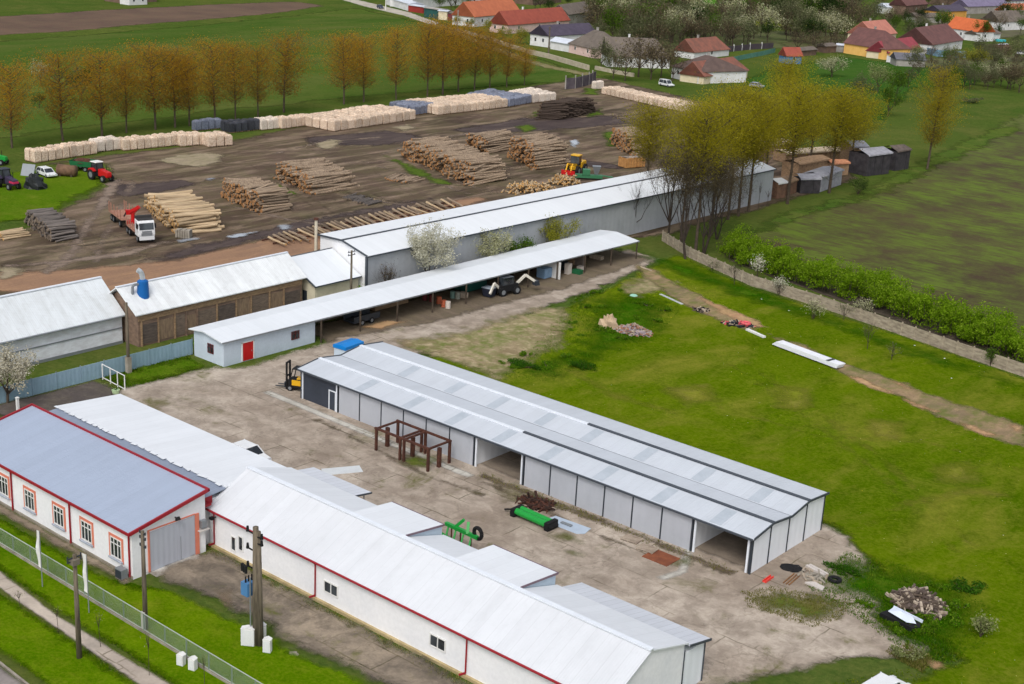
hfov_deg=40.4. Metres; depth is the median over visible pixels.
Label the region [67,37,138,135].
poplar tree
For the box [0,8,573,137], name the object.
crop field
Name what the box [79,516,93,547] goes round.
window
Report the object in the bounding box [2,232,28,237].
log
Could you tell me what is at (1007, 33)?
garden soil
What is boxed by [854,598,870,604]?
weed clump
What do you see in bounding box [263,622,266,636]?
meter cabinet
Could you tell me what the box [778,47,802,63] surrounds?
hut
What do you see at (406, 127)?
chip patch
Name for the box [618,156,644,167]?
timber bin
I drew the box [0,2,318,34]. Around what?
ploughed strip
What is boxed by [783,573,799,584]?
rusty profile
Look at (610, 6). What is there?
village tree
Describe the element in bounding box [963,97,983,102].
scrub
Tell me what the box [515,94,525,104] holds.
firewood crate
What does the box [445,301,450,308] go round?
barrel
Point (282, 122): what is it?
firewood crate
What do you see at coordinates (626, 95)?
firewood crate
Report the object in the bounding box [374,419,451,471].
steel frame
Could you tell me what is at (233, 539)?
window
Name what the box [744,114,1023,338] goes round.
field
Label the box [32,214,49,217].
log
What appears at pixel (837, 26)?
village tree
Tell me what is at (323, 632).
apron
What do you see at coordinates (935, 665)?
sandy patch
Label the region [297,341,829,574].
storage hall
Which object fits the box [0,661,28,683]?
kerb
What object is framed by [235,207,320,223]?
dirt track
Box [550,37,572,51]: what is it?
annex
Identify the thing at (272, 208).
log
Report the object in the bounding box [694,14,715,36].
village tree
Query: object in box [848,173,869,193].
evergreen bush
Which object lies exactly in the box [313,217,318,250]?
chimney pipe
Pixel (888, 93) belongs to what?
village tree
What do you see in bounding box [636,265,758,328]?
bare strip
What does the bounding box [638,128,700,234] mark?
bare tree
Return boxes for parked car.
[36,166,57,177]
[233,439,271,459]
[658,79,674,86]
[749,82,764,87]
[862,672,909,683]
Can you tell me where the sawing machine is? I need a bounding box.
[575,165,612,178]
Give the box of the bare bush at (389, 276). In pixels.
[372,260,399,282]
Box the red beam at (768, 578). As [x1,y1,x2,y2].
[762,574,773,582]
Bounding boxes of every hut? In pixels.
[437,9,450,19]
[448,11,453,20]
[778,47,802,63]
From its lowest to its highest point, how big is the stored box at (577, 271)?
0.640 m
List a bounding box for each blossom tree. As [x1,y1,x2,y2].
[0,340,39,402]
[405,215,465,271]
[473,225,513,256]
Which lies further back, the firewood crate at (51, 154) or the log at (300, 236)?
the firewood crate at (51, 154)
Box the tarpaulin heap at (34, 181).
[23,173,47,189]
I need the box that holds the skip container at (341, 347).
[333,338,363,354]
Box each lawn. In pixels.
[125,360,202,384]
[431,256,1023,683]
[688,0,771,11]
[745,57,975,119]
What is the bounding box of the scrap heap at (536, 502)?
[515,490,555,513]
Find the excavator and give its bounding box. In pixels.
[489,274,539,296]
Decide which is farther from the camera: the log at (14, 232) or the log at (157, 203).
the log at (157, 203)
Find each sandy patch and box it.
[364,321,397,328]
[701,298,762,326]
[850,376,891,392]
[904,399,939,411]
[933,662,940,667]
[965,424,994,434]
[1012,425,1020,430]
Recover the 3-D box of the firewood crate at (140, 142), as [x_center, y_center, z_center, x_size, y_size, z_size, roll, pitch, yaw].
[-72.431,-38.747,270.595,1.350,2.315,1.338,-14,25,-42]
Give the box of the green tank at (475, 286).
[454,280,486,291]
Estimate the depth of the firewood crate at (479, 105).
338.55 m
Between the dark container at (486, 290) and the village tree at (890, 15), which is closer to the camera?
the dark container at (486, 290)
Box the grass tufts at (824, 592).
[104,292,989,664]
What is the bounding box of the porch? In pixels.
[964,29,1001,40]
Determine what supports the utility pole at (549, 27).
on the crop field at (322, 23)
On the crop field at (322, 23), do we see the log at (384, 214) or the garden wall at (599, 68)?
the garden wall at (599, 68)
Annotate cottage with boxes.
[120,0,146,4]
[451,0,519,26]
[489,7,570,33]
[529,21,593,46]
[568,27,610,57]
[601,34,669,68]
[671,52,747,83]
[674,35,730,58]
[843,26,910,59]
[848,18,897,37]
[878,3,892,13]
[889,0,927,14]
[897,23,963,53]
[925,3,967,20]
[926,0,954,4]
[948,16,994,40]
[951,0,1007,13]
[980,8,1023,29]
[995,3,1023,10]
[1005,0,1023,3]
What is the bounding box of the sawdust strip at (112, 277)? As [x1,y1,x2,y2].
[0,197,483,291]
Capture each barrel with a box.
[436,296,441,303]
[441,299,446,307]
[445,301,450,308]
[450,291,454,298]
[455,291,459,298]
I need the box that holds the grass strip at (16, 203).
[0,167,100,221]
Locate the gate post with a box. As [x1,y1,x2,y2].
[15,397,19,409]
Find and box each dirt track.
[5,242,166,266]
[43,179,120,273]
[93,183,133,261]
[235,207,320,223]
[276,137,379,153]
[383,127,517,153]
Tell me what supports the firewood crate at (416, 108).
on the log yard at (257, 156)
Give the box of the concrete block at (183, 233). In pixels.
[175,228,191,237]
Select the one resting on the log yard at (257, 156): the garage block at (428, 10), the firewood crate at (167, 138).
the firewood crate at (167, 138)
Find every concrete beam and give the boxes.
[805,564,828,575]
[805,581,824,590]
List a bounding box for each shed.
[109,251,306,346]
[188,230,639,366]
[795,173,821,192]
[800,46,817,55]
[804,166,843,191]
[816,42,837,52]
[836,43,843,51]
[839,140,869,159]
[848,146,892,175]
[885,144,911,170]
[889,52,926,66]
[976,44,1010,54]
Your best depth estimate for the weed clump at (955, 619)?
106.70 m
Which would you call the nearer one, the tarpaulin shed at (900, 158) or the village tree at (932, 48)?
the tarpaulin shed at (900, 158)
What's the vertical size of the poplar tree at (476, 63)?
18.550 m
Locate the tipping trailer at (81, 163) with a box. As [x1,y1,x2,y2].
[69,158,93,171]
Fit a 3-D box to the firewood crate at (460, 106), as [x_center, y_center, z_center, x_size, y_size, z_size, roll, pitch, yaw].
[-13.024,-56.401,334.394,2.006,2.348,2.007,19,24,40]
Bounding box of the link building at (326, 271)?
[291,247,361,300]
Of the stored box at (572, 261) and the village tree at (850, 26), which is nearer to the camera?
the stored box at (572, 261)
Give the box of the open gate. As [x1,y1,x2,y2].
[102,364,124,389]
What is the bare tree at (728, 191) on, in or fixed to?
on the ground at (996, 104)
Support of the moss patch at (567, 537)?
on the concrete yard at (239, 404)
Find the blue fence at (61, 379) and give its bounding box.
[0,338,192,403]
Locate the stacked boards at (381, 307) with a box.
[370,299,407,310]
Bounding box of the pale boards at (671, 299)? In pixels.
[659,294,682,303]
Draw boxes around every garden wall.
[462,30,525,51]
[527,50,589,69]
[595,66,634,76]
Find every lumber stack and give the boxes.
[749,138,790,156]
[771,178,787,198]
[773,146,839,161]
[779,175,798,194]
[781,155,830,176]
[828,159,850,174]
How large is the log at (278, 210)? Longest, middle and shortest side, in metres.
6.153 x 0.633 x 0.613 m
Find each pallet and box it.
[620,533,642,544]
[636,543,659,553]
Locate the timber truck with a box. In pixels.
[124,205,155,241]
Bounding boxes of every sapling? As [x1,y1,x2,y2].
[52,605,61,631]
[140,629,151,674]
[197,655,206,683]
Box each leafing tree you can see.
[503,236,536,252]
[536,212,582,241]
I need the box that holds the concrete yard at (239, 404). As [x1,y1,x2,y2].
[115,250,925,683]
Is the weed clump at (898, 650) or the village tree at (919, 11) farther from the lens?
the village tree at (919, 11)
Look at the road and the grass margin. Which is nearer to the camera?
the road
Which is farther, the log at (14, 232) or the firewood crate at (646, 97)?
the firewood crate at (646, 97)
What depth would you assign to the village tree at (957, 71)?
429.15 m
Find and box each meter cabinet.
[176,651,185,666]
[188,655,197,670]
[240,625,254,646]
[262,636,271,652]
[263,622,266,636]
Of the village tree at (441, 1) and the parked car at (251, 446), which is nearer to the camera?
the parked car at (251, 446)
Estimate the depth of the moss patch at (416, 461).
131.28 m
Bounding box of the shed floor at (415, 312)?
[315,249,648,341]
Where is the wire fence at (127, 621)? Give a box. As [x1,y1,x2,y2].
[0,528,261,683]
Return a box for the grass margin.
[740,124,1020,235]
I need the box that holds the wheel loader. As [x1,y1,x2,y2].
[561,153,587,176]
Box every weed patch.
[385,156,449,183]
[518,125,535,131]
[583,88,598,94]
[587,111,602,116]
[603,131,614,145]
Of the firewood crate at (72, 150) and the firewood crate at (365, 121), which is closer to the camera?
the firewood crate at (72, 150)
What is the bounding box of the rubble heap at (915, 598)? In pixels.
[885,583,948,619]
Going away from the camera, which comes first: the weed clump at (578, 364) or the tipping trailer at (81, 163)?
the weed clump at (578, 364)
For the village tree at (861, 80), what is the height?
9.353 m
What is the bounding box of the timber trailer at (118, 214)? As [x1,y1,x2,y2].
[108,200,135,226]
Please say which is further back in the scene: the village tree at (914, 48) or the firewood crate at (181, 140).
the village tree at (914, 48)
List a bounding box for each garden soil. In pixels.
[614,27,847,55]
[781,36,846,52]
[901,6,1023,37]
[925,51,1023,71]
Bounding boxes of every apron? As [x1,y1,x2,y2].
[0,505,128,582]
[152,552,459,683]
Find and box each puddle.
[178,237,198,241]
[227,231,256,237]
[278,224,288,228]
[570,140,578,145]
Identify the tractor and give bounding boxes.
[0,150,8,165]
[0,167,20,189]
[87,160,113,182]
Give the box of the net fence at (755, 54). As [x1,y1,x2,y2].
[734,48,774,59]
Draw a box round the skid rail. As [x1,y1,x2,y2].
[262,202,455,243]
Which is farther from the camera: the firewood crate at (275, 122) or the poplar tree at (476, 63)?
the poplar tree at (476, 63)
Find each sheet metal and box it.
[322,465,362,474]
[550,516,590,533]
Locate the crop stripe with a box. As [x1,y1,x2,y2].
[0,67,301,94]
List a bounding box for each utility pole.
[67,552,81,658]
[125,302,131,373]
[139,530,147,629]
[241,525,263,646]
[348,250,354,289]
[548,26,550,52]
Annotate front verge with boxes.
[0,522,362,683]
[0,598,131,683]
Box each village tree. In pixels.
[27,58,49,85]
[31,92,46,107]
[63,59,96,102]
[432,0,447,7]
[452,16,462,22]
[463,16,475,24]
[482,18,493,29]
[497,26,514,37]
[515,26,529,42]
[542,0,555,7]
[575,1,617,26]
[583,37,617,65]
[584,0,603,16]
[585,9,612,25]
[587,0,598,18]
[591,15,611,31]
[593,0,633,26]
[596,0,616,25]
[599,4,630,36]
[600,0,633,30]
[602,48,625,78]
[603,0,624,27]
[609,44,649,80]
[612,23,633,36]
[615,25,668,76]
[618,0,648,29]
[619,4,652,37]
[623,1,648,16]
[625,0,649,8]
[627,8,670,37]
[627,24,650,37]
[629,24,651,37]
[631,0,668,7]
[633,38,675,79]
[636,0,672,37]
[639,1,668,37]
[643,15,673,40]
[646,29,681,76]
[648,0,677,36]
[649,45,692,80]
[652,0,677,5]
[659,12,684,41]
[659,16,685,44]
[661,5,692,42]
[666,7,695,43]
[668,0,705,34]
[673,0,701,6]
[679,3,704,34]
[680,1,704,23]
[683,0,715,9]
[683,15,701,37]
[686,11,713,37]
[688,0,716,35]
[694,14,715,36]
[696,2,720,36]
[704,0,738,34]
[705,4,725,31]
[709,0,739,31]
[709,11,724,34]
[711,4,754,45]
[713,3,735,35]
[713,14,745,44]
[719,16,742,44]
[722,0,748,15]
[722,5,756,37]
[730,0,766,15]
[734,11,757,41]
[738,14,761,43]
[741,0,773,38]
[742,0,763,9]
[750,3,776,23]
[754,0,773,14]
[756,5,789,34]
[760,16,778,42]
[766,0,789,15]
[770,0,806,33]
[776,14,794,39]
[778,4,801,34]
[780,5,817,41]
[784,28,809,46]
[785,1,815,35]
[787,16,810,41]
[795,7,818,34]
[799,15,827,42]
[802,19,827,38]
[803,0,824,14]
[803,0,844,17]
[805,26,829,52]
[815,3,843,35]
[816,8,855,42]
[816,54,851,76]
[818,0,847,13]
[822,0,854,24]
[829,21,843,37]
[829,28,847,43]
[836,14,857,40]
[838,0,874,35]
[847,70,880,96]
[848,0,875,23]
[861,1,887,20]
[864,61,895,91]
[875,6,900,22]
[880,84,911,116]
[883,66,914,102]
[885,6,908,19]
[889,14,902,29]
[901,23,912,32]
[902,7,913,26]
[903,47,927,66]
[904,16,915,25]
[904,68,917,87]
[910,19,925,28]
[910,44,926,52]
[912,60,927,75]
[913,5,929,15]
[913,13,928,23]
[914,16,929,26]
[918,17,932,25]
[921,43,937,59]
[926,56,938,65]
[928,0,947,5]
[929,66,945,88]
[933,10,954,23]
[937,42,953,61]
[939,49,956,64]
[941,54,965,69]
[946,50,964,61]
[948,65,966,87]
[951,44,964,61]
[958,59,978,80]
[958,63,979,87]
[959,48,969,63]
[963,68,983,89]
[965,61,990,85]
[966,45,992,64]
[968,35,993,51]
[969,48,988,63]
[972,19,991,33]
[976,68,992,83]
[978,40,991,60]
[978,70,999,89]
[986,62,1002,87]
[987,38,1003,50]
[987,46,1006,66]
[991,60,1012,85]
[992,12,1011,26]
[992,38,1011,57]
[994,23,1004,31]
[996,0,1013,10]
[997,56,1023,88]
[999,66,1023,88]
[1002,45,1012,59]
[1006,35,1019,42]
[1006,58,1023,92]
[1008,37,1023,60]
[1009,0,1022,9]
[1010,4,1023,13]
[1011,53,1023,65]
[1014,16,1023,32]
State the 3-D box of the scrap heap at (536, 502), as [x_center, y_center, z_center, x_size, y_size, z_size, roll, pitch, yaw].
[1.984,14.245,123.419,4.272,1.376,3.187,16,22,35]
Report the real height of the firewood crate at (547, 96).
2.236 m
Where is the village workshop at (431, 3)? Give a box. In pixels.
[390,0,478,6]
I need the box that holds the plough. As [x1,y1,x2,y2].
[442,518,483,546]
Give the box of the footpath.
[0,572,167,683]
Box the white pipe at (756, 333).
[746,328,765,337]
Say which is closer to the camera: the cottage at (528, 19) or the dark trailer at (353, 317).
the dark trailer at (353, 317)
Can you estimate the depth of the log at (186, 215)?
210.69 m
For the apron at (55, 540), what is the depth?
112.23 m
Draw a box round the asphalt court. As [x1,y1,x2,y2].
[0,381,113,416]
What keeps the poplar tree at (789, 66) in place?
on the ground at (996, 104)
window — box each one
[0,472,10,500]
[23,485,36,514]
[52,501,65,531]
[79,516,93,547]
[108,532,123,564]
[207,343,213,353]
[231,535,235,551]
[238,535,243,551]
[291,330,299,339]
[323,579,337,598]
[429,632,445,652]
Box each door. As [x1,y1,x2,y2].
[150,516,194,571]
[241,339,254,361]
[303,290,306,300]
[304,373,335,411]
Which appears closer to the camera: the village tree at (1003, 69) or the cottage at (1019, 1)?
the village tree at (1003, 69)
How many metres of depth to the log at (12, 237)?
201.86 m
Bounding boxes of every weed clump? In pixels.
[507,358,541,370]
[508,364,523,368]
[518,350,532,356]
[541,360,552,367]
[559,352,572,357]
[569,359,596,370]
[578,302,591,308]
[589,289,603,293]
[593,327,605,331]
[603,328,616,332]
[614,334,631,338]
[640,301,654,305]
[650,317,662,322]
[658,306,671,311]
[823,560,862,576]
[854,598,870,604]
[864,602,880,610]
[884,620,900,627]
[889,644,926,660]
[893,626,904,635]
[913,623,932,635]
[916,580,933,590]
[916,610,936,619]
[926,615,941,626]
[942,606,951,613]
[947,612,965,627]
[948,598,970,608]
[949,576,987,594]
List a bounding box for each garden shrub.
[750,252,765,276]
[771,277,791,294]
[800,298,827,318]
[850,296,874,314]
[969,609,1002,636]
[981,346,998,365]
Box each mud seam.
[314,419,484,495]
[481,474,733,573]
[491,484,611,539]
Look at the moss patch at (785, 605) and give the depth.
108.38 m
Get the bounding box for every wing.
[50,394,284,544]
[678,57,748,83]
[865,37,919,58]
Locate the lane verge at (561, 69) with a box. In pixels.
[436,25,590,74]
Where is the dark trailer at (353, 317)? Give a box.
[343,308,379,325]
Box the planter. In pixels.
[108,384,119,394]
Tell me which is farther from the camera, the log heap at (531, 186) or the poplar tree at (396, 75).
the poplar tree at (396, 75)
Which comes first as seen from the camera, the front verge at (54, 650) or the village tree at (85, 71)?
the front verge at (54, 650)
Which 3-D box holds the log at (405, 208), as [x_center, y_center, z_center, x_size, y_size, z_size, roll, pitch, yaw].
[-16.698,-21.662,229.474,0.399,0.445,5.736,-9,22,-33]
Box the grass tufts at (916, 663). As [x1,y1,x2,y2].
[206,472,934,683]
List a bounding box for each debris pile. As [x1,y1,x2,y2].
[692,306,709,312]
[720,319,755,328]
[797,567,827,583]
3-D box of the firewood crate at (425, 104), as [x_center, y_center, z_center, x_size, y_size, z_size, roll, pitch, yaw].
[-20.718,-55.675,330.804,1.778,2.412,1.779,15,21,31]
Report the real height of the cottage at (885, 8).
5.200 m
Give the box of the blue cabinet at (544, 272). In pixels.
[536,265,551,278]
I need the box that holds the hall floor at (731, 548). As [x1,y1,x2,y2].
[481,451,750,564]
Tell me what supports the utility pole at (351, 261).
on the court lawn
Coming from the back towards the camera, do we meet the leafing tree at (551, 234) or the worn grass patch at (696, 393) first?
the leafing tree at (551, 234)
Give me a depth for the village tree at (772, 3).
613.82 m
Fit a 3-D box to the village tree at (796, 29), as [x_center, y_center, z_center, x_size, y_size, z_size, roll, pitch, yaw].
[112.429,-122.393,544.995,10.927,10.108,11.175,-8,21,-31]
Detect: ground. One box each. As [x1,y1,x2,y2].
[0,0,1023,683]
[396,308,569,378]
[623,276,673,296]
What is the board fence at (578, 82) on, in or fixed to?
on the log yard at (257, 156)
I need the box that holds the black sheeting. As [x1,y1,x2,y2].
[780,563,803,572]
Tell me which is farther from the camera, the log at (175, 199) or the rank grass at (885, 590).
the log at (175, 199)
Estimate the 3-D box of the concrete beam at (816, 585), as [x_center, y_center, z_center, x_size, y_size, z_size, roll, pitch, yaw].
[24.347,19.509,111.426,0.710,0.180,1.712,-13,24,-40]
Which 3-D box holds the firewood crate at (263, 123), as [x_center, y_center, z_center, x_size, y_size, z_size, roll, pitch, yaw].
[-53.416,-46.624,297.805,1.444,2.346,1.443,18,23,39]
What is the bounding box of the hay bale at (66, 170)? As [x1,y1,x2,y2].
[56,164,77,176]
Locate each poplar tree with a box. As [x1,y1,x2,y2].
[0,55,48,147]
[18,44,109,140]
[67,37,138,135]
[101,49,154,132]
[108,38,193,129]
[132,42,213,127]
[162,46,218,125]
[172,34,246,117]
[209,36,259,118]
[233,39,283,116]
[250,24,325,112]
[308,27,377,103]
[337,30,386,101]
[370,19,426,99]
[400,14,455,96]
[409,14,479,94]
[436,19,486,91]
[458,24,507,89]
[472,27,508,87]
[493,31,535,86]
[513,43,541,84]
[617,97,687,170]
[649,100,726,241]
[662,95,713,144]
[664,93,762,249]
[675,91,782,229]
[689,71,780,219]
[708,81,802,216]
[721,73,804,211]
[753,51,818,100]
[753,64,843,203]
[761,95,808,165]
[784,87,857,155]
[806,78,892,192]
[817,85,900,151]
[906,60,973,168]
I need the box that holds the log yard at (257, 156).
[0,78,856,295]
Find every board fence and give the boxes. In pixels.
[565,70,595,88]
[728,42,773,51]
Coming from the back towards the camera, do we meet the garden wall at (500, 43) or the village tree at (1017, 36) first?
the village tree at (1017, 36)
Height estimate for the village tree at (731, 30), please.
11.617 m
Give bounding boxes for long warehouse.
[317,156,776,286]
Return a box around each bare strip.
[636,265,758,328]
[778,338,1023,444]
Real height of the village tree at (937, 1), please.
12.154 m
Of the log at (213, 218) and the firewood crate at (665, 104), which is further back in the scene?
the firewood crate at (665, 104)
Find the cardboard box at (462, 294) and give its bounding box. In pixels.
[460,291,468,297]
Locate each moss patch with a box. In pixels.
[404,456,432,465]
[555,534,573,539]
[760,593,835,617]
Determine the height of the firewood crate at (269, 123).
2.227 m
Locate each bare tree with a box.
[619,176,653,222]
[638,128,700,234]
[649,139,729,258]
[669,134,750,253]
[698,149,761,239]
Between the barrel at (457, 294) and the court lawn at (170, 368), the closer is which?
the court lawn at (170, 368)
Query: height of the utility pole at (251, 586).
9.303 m
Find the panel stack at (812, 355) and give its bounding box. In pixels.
[772,340,845,367]
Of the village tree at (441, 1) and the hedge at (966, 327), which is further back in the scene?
the village tree at (441, 1)
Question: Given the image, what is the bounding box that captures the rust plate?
[642,550,679,566]
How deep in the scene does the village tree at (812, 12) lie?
564.09 m
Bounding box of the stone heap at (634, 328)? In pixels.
[613,322,652,336]
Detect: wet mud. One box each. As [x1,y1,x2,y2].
[115,180,193,195]
[149,198,431,259]
[305,130,422,145]
[453,116,629,132]
[586,161,620,168]
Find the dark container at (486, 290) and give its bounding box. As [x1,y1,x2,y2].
[482,285,496,296]
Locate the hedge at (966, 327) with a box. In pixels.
[716,222,1023,362]
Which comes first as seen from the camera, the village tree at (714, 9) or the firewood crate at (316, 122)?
the firewood crate at (316, 122)
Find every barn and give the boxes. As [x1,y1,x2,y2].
[0,276,124,368]
[104,0,156,2]
[514,0,560,4]
[556,1,592,23]
[907,13,940,22]
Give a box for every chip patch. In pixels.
[0,267,23,278]
[158,153,222,166]
[316,139,339,148]
[393,124,413,130]
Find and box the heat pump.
[115,565,127,579]
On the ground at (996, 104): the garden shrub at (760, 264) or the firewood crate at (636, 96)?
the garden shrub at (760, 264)
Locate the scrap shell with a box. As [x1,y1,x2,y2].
[879,606,922,631]
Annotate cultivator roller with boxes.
[504,504,558,531]
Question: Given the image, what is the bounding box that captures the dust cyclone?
[131,268,149,298]
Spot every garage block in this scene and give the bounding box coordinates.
[386,0,423,10]
[408,4,430,12]
[423,6,447,18]
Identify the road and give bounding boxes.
[0,668,20,683]
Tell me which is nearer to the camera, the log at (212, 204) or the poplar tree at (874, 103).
the log at (212, 204)
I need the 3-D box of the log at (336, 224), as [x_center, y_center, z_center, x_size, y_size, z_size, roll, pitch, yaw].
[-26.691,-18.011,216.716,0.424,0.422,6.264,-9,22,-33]
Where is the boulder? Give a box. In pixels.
[598,313,617,328]
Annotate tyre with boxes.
[828,575,841,583]
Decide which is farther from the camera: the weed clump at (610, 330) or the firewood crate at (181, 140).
the firewood crate at (181, 140)
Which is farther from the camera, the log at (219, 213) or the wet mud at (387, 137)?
the wet mud at (387, 137)
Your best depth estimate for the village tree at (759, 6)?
582.69 m
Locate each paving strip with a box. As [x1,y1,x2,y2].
[265,391,471,476]
[660,549,691,578]
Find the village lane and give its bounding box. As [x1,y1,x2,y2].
[344,0,437,23]
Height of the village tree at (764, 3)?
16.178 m
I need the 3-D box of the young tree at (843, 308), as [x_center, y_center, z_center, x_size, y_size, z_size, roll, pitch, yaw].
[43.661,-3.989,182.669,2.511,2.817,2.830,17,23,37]
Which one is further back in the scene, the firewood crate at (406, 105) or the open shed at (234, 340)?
the firewood crate at (406, 105)
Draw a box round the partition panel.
[545,262,560,279]
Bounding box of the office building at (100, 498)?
[0,403,209,579]
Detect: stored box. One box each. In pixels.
[561,261,568,269]
[564,263,571,274]
[568,258,574,264]
[572,268,582,274]
[589,254,603,259]
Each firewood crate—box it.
[24,147,33,161]
[30,149,41,162]
[39,149,47,161]
[45,148,55,160]
[53,146,62,159]
[59,145,69,158]
[67,144,76,157]
[75,143,82,156]
[80,142,89,155]
[88,141,96,154]
[94,139,104,151]
[102,137,113,150]
[111,137,120,149]
[120,138,129,150]
[128,138,136,149]
[135,137,143,148]
[143,137,150,148]
[149,136,157,147]
[155,135,164,146]
[162,135,170,146]
[169,133,176,145]
[177,134,185,146]
[185,134,191,145]
[191,134,198,145]
[192,119,201,130]
[197,132,203,144]
[199,118,207,129]
[202,132,209,145]
[205,117,214,129]
[205,134,215,146]
[214,118,220,128]
[214,133,223,146]
[220,119,228,131]
[223,134,231,145]
[225,121,234,132]
[233,121,240,131]
[240,120,247,131]
[245,119,253,130]
[253,118,259,129]
[260,118,266,129]
[266,118,272,129]
[270,117,278,128]
[278,117,285,128]
[284,116,290,127]
[291,117,295,126]
[295,116,300,126]
[299,115,305,125]
[305,115,316,126]
[313,117,324,128]
[320,118,330,129]
[328,119,340,131]
[337,118,347,130]
[344,118,354,128]
[350,117,361,127]
[359,116,368,126]
[364,114,375,125]
[371,113,382,124]
[379,112,389,123]
[385,111,395,122]
[389,101,397,105]
[392,111,401,121]
[399,110,409,120]
[402,103,411,108]
[405,108,415,119]
[409,105,419,114]
[416,104,424,113]
[420,102,428,113]
[427,103,433,113]
[432,104,443,114]
[439,103,449,114]
[450,103,456,113]
[452,102,463,112]
[460,102,469,111]
[467,101,476,110]
[473,100,482,110]
[480,100,489,109]
[486,99,495,108]
[491,97,501,108]
[501,98,507,107]
[503,96,514,106]
[510,96,520,105]
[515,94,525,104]
[521,93,531,103]
[529,92,538,102]
[538,92,544,101]
[542,92,550,101]
[547,91,555,100]
[592,81,599,88]
[598,80,603,88]
[601,86,607,94]
[606,87,612,95]
[611,88,618,96]
[615,90,622,97]
[620,90,624,98]
[624,91,632,99]
[629,92,637,100]
[634,94,639,101]
[638,94,646,102]
[643,95,649,103]
[648,96,656,104]
[653,98,660,105]
[658,98,665,106]
[663,100,670,108]
[668,101,673,109]
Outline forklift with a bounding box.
[275,360,299,390]
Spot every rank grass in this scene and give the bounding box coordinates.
[531,296,657,374]
[654,258,964,365]
[842,563,962,641]
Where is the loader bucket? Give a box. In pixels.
[21,163,35,175]
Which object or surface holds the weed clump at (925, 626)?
on the ground at (996, 104)
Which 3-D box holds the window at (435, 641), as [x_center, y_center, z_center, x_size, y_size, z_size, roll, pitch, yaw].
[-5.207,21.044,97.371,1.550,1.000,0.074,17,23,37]
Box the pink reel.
[741,321,750,325]
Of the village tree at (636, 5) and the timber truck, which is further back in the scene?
the village tree at (636, 5)
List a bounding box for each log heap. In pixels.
[24,193,381,240]
[145,172,580,232]
[220,126,654,212]
[535,97,599,120]
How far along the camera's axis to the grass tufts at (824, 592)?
113.55 m
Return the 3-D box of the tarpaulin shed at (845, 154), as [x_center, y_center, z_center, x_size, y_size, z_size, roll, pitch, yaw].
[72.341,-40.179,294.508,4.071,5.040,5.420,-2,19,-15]
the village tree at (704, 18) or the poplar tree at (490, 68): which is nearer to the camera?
the poplar tree at (490, 68)
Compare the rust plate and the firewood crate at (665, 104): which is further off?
the firewood crate at (665, 104)
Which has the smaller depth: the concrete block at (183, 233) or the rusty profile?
the rusty profile
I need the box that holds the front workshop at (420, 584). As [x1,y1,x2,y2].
[205,465,711,683]
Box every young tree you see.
[707,260,719,268]
[729,262,744,283]
[835,303,854,319]
[859,320,880,348]
[886,340,901,359]
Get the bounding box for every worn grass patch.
[667,385,710,402]
[780,388,806,408]
[871,421,896,437]
[939,464,972,479]
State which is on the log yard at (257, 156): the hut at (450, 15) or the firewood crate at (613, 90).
the firewood crate at (613, 90)
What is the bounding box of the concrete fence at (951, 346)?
[662,230,1023,376]
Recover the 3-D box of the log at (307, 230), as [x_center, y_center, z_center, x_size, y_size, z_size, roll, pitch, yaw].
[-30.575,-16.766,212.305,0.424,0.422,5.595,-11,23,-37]
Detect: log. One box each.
[2,231,27,234]
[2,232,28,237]
[3,234,30,239]
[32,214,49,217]
[45,216,64,220]
[46,220,74,227]
[50,226,76,230]
[50,229,73,233]
[50,230,74,237]
[51,223,75,226]
[51,234,77,239]
[55,235,78,241]
[148,193,194,196]
[154,195,196,198]
[154,202,178,205]
[155,196,201,201]
[157,197,175,199]
[157,197,202,207]
[157,198,192,201]
[161,200,182,202]
[161,202,208,210]
[161,206,183,208]
[164,206,212,209]
[166,189,192,192]
[168,203,214,209]
[168,205,210,213]
[169,207,214,215]
[172,210,193,212]
[172,214,218,220]
[174,213,215,217]
[175,212,220,214]
[176,201,204,205]
[176,215,215,222]
[177,218,218,225]
[177,222,217,226]
[180,209,220,217]
[184,223,216,229]
[191,217,215,220]
[192,228,221,233]
[245,182,273,194]
[250,183,276,188]
[256,189,286,194]
[257,193,286,197]
[257,196,287,203]
[258,200,287,204]
[258,207,290,214]
[260,190,288,194]
[260,204,292,212]
[261,193,292,199]
[262,198,289,201]
[262,203,290,207]
[268,236,286,244]
[273,234,289,242]
[278,232,293,240]
[283,231,301,241]
[293,231,309,241]
[297,228,313,236]
[301,227,319,236]
[306,226,322,233]
[321,223,334,231]
[326,222,343,229]
[330,221,347,228]
[334,220,350,228]
[345,218,359,226]
[349,217,363,225]
[354,216,369,224]
[359,215,374,223]
[368,213,384,221]
[374,212,390,220]
[378,211,395,219]
[383,210,399,218]
[392,208,408,216]
[397,208,415,215]
[401,206,420,214]
[407,205,422,213]
[412,206,427,213]
[415,203,435,211]
[421,202,439,210]
[426,201,443,210]
[430,200,449,208]
[440,199,454,207]
[446,197,462,206]
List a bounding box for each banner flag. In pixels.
[36,530,42,586]
[82,553,89,612]
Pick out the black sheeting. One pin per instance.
(794, 568)

